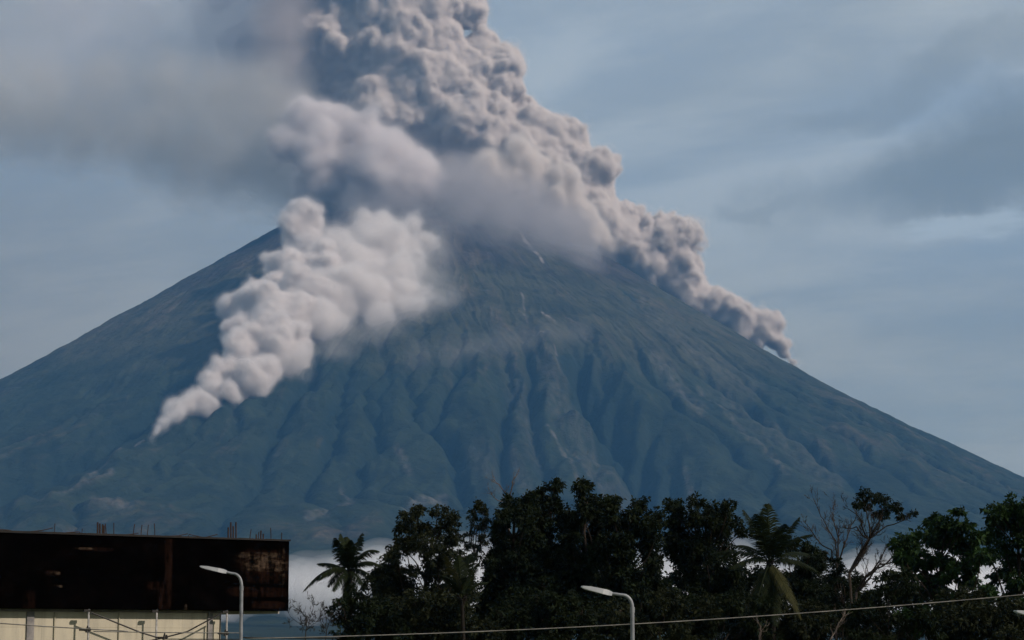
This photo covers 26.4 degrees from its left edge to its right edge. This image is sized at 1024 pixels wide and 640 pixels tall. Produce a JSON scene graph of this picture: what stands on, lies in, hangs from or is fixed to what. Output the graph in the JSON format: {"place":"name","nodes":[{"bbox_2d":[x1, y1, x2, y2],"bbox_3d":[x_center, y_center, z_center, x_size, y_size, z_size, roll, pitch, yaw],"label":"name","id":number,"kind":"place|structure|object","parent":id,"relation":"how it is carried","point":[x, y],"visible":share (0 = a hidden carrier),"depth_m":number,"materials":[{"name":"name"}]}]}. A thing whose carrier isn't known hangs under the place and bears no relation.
{"place":"outdoors","nodes":[
{"label":"outdoors","id":0,"kind":"place"},
{"bbox_2d":[0,623,127,631],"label":"overhead cable","id":1,"kind":"object","parent":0,"point":[64,627],"visible":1,"depth_m":73.27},
{"bbox_2d":[93,631,238,632],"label":"overhead cable","id":2,"kind":"object","parent":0,"point":[168,632],"visible":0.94,"depth_m":76.22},
{"bbox_2d":[163,639,238,639],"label":"overhead cable","id":3,"kind":"object","parent":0,"point":[200,639],"visible":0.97,"depth_m":75.19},
{"bbox_2d":[243,637,338,638],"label":"overhead cable","id":4,"kind":"object","parent":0,"point":[292,638],"visible":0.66,"depth_m":59.86,"materials":[{"name":"grey metal"}]},
{"bbox_2d":[0,176,1023,639],"bbox_3d":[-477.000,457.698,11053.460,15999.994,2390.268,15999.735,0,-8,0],"label":"mountain","id":5,"kind":"structure","parent":0,"point":[368,360],"depth_m":8658.44,"materials":[{"name":"stone"}]},
{"bbox_2d":[0,0,1023,476],"label":"sky","id":6,"kind":"structure","parent":0,"point":[837,186],"materials":[{"name":"blue"}]},
{"bbox_2d":[246,594,1023,638],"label":"overhead cable","id":7,"kind":"object","parent":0,"point":[635,623],"visible":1,"depth_m":53.48,"materials":[{"name":"grey metal"}]},
{"bbox_3d":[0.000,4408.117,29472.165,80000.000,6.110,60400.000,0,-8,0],"label":"ground","id":8,"kind":"structure","parent":0,"visible":0},
{"bbox_2d":[0,522,290,639],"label":"unfinished building","id":9,"kind":"structure","parent":8,"relation":"on","point":[139,583],"depth_m":82.55,"materials":[{"name":"concrete"}]},
{"bbox_2d":[200,566,243,639],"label":"street lamp","id":10,"kind":"object","parent":8,"relation":"on","point":[215,569],"visible":1,"depth_m":59.50,"materials":[{"name":"metal"}]},
{"bbox_2d":[282,592,325,639],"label":"bare sapling","id":11,"kind":"object","parent":8,"relation":"on","point":[306,618],"visible":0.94,"depth_m":103.87,"materials":[{"name":"brown plant"}]},
{"bbox_2d":[311,601,342,639],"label":"bare sapling","id":12,"kind":"object","parent":8,"relation":"on","point":[331,620],"visible":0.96,"depth_m":106.13,"materials":[{"name":"brown plant"}]},
{"bbox_2d":[303,533,381,630],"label":"coconut palm","id":13,"kind":"object","parent":8,"relation":"on","point":[347,554],"visible":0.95,"depth_m":134.67,"materials":[{"name":"green plant"}]},
{"bbox_2d":[323,575,415,639],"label":"leafy shrub","id":14,"kind":"object","parent":8,"relation":"on","point":[372,615],"visible":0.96,"depth_m":122.46,"materials":[{"name":"green plant"}]},
{"bbox_2d":[366,503,483,638],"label":"broadleaf tree","id":15,"kind":"object","parent":8,"relation":"on","point":[389,576],"visible":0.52,"depth_m":138.12,"materials":[{"name":"green plant"}]},
{"bbox_2d":[390,586,513,639],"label":"leafy shrub","id":16,"kind":"object","parent":8,"relation":"on","point":[438,615],"visible":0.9,"depth_m":124.86,"materials":[{"name":"green plant"}]},
{"bbox_2d":[440,554,488,639],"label":"young palm","id":17,"kind":"object","parent":8,"relation":"on","point":[462,572],"visible":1,"depth_m":121.13,"materials":[{"name":"green plant"}]},
{"bbox_2d":[463,499,491,578],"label":"slender tree","id":18,"kind":"object","parent":8,"relation":"on","point":[478,506],"visible":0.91,"depth_m":149.35,"materials":[{"name":"green plant"}]},
{"bbox_2d":[482,467,519,529],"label":"bare tree","id":19,"kind":"object","parent":8,"relation":"on","point":[501,487],"visible":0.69,"depth_m":155.53,"materials":[{"name":"brown plant"}]},
{"bbox_2d":[472,489,560,639],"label":"leafy tree","id":20,"kind":"object","parent":8,"relation":"on","point":[508,572],"visible":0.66,"depth_m":144.31,"materials":[{"name":"green plant"}]},
{"bbox_2d":[480,585,604,639],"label":"leafy shrub","id":21,"kind":"object","parent":8,"relation":"on","point":[533,609],"visible":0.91,"depth_m":127.74,"materials":[{"name":"green plant"}]},
{"bbox_2d":[530,476,574,601],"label":"leafy tree","id":22,"kind":"object","parent":8,"relation":"on","point":[551,505],"visible":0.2,"depth_m":148.55,"materials":[{"name":"green plant"}]},
{"bbox_2d":[555,475,614,634],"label":"leafy tree","id":23,"kind":"object","parent":8,"relation":"on","point":[573,572],"visible":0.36,"depth_m":145.74,"materials":[{"name":"green plant"}]},
{"bbox_2d":[581,586,634,639],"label":"street lamp","id":24,"kind":"object","parent":8,"relation":"on","point":[611,593],"visible":1,"depth_m":46.54,"materials":[{"name":"metal"}]},
{"bbox_2d":[583,494,677,639],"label":"leafy tree","id":25,"kind":"object","parent":8,"relation":"on","point":[639,586],"visible":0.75,"depth_m":141.85,"materials":[{"name":"green plant"}]},
{"bbox_2d":[595,587,727,639],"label":"leafy shrub","id":26,"kind":"object","parent":8,"relation":"on","point":[668,605],"visible":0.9,"depth_m":121.72,"materials":[{"name":"green plant"}]},
{"bbox_2d":[658,491,753,639],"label":"leafy tree","id":27,"kind":"object","parent":8,"relation":"on","point":[694,562],"visible":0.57,"depth_m":146.46,"materials":[{"name":"green plant"}]},
{"bbox_2d":[676,587,784,639],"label":"leafy shrub","id":28,"kind":"object","parent":8,"relation":"on","point":[738,607],"visible":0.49,"depth_m":124.74,"materials":[{"name":"green plant"}]},
{"bbox_2d":[717,573,782,639],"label":"leafy shrub","id":29,"kind":"object","parent":8,"relation":"on","point":[728,637],"visible":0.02,"depth_m":152.80,"materials":[{"name":"green plant"}]},
{"bbox_2d":[754,619,766,639],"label":"bare sapling","id":30,"kind":"object","parent":8,"relation":"on","point":[760,632],"visible":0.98,"depth_m":99.06,"materials":[{"name":"brown plant"}]},
{"bbox_2d":[710,503,815,639],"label":"coconut palm","id":31,"kind":"object","parent":8,"relation":"on","point":[771,548],"visible":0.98,"depth_m":126.66,"materials":[{"name":"green plant"}]},
{"bbox_2d":[727,588,831,639],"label":"leafy shrub","id":32,"kind":"object","parent":8,"relation":"on","point":[808,626],"visible":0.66,"depth_m":127.76,"materials":[{"name":"green plant"}]},
{"bbox_2d":[740,535,842,638],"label":"leafy tree","id":33,"kind":"object","parent":8,"relation":"on","point":[806,584],"visible":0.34,"depth_m":149.99,"materials":[{"name":"green plant"}]},
{"bbox_2d":[799,486,861,639],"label":"bare tree","id":34,"kind":"object","parent":8,"relation":"on","point":[835,542],"visible":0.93,"depth_m":144.39,"materials":[{"name":"grey plant"}]},
{"bbox_2d":[813,557,863,639],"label":"leafy shrub","id":35,"kind":"object","parent":8,"relation":"on","point":[839,581],"visible":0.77,"depth_m":142.21,"materials":[{"name":"green plant"}]},
{"bbox_2d":[828,608,849,639],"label":"bare sapling","id":36,"kind":"object","parent":8,"relation":"on","point":[842,620],"visible":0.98,"depth_m":99.30,"materials":[{"name":"brown plant"}]},
{"bbox_2d":[816,568,905,639],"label":"leafy shrub","id":37,"kind":"object","parent":8,"relation":"on","point":[892,634],"visible":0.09,"depth_m":153.42,"materials":[{"name":"green plant"}]},
{"bbox_2d":[835,486,918,606],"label":"tufted tree","id":38,"kind":"object","parent":8,"relation":"on","point":[879,498],"visible":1,"depth_m":141.50,"materials":[{"name":"green plant"}]},
{"bbox_2d":[833,566,948,639],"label":"leafy shrub","id":39,"kind":"object","parent":8,"relation":"on","point":[865,620],"visible":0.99,"depth_m":122.59,"materials":[{"name":"green plant"}]},
{"bbox_2d":[854,535,934,622],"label":"bare tree","id":40,"kind":"object","parent":8,"relation":"on","point":[863,582],"visible":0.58,"depth_m":136.94,"materials":[{"name":"brown plant"}]},
{"bbox_2d":[886,580,956,639],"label":"leafy shrub","id":41,"kind":"object","parent":8,"relation":"on","point":[917,598],"visible":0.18,"depth_m":154.16,"materials":[{"name":"green plant"}]},
{"bbox_2d":[886,505,1000,639],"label":"broadleaf tree","id":42,"kind":"object","parent":8,"relation":"on","point":[943,534],"visible":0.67,"depth_m":130.63,"materials":[{"name":"green plant"}]},
{"bbox_2d":[925,583,1023,639],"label":"leafy shrub","id":43,"kind":"object","parent":8,"relation":"on","point":[973,619],"visible":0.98,"depth_m":125.16,"materials":[{"name":"green plant"}]},
{"bbox_2d":[977,491,1023,630],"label":"broadleaf tree","id":44,"kind":"object","parent":8,"relation":"on","point":[1004,517],"visible":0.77,"depth_m":134.83,"materials":[{"name":"green plant"}]},
{"bbox_2d":[1013,610,1023,614],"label":"street lamp","id":45,"kind":"object","parent":8,"relation":"on","point":[1020,612],"visible":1,"depth_m":49.43,"materials":[{"name":"metal"}]}
]}

